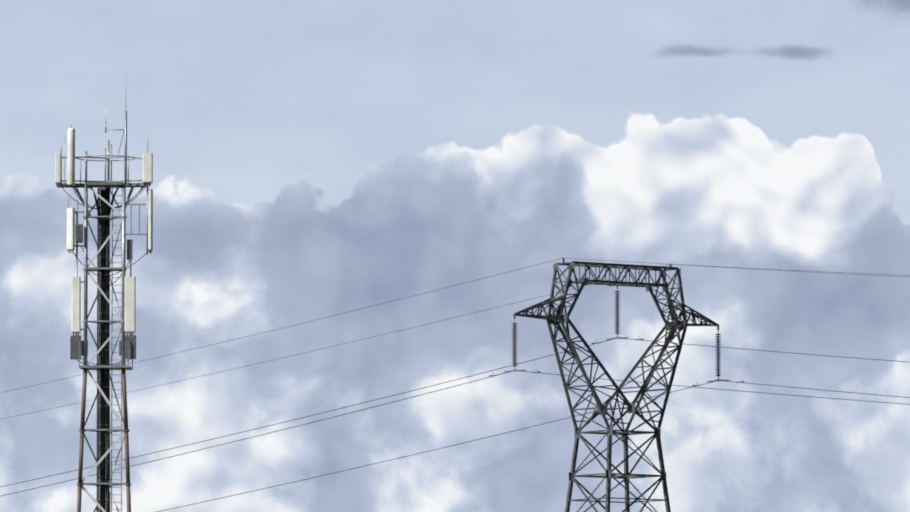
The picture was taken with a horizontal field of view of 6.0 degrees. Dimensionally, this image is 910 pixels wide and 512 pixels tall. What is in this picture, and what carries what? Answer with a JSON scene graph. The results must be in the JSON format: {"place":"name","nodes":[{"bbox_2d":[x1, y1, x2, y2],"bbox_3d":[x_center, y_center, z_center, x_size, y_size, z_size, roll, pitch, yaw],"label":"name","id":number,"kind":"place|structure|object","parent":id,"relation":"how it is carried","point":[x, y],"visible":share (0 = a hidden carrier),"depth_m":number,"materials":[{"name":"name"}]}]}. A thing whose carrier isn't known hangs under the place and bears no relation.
{"place":"outdoors","nodes":[
{"label":"outdoors","id":0,"kind":"place"},
{"bbox_2d":[0,0,909,511],"label":"sky","id":1,"kind":"structure","parent":0,"point":[314,160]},
{"label":"ground","id":2,"kind":"structure","parent":0,"visible":0},
{"bbox_2d":[55,109,152,511],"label":"telecom mast","id":3,"kind":"object","parent":2,"relation":"on","point":[127,343],"visible":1,"depth_m":345.71,"materials":[{"name":"grey metal"}]},
{"bbox_2d":[511,258,721,511],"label":"electricity pylon","id":4,"kind":"object","parent":2,"relation":"on","point":[674,325],"visible":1,"depth_m":397.65,"materials":[{"name":"metal"}]},
{"bbox_2d":[1,258,909,511],"bbox_3d":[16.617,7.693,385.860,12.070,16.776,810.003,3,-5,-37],"label":"power line wires","id":5,"kind":"object","parent":4,"relation":"attached to","point":[477,380],"visible":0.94,"depth_m":405.24,"materials":[{"name":"grey metal"}]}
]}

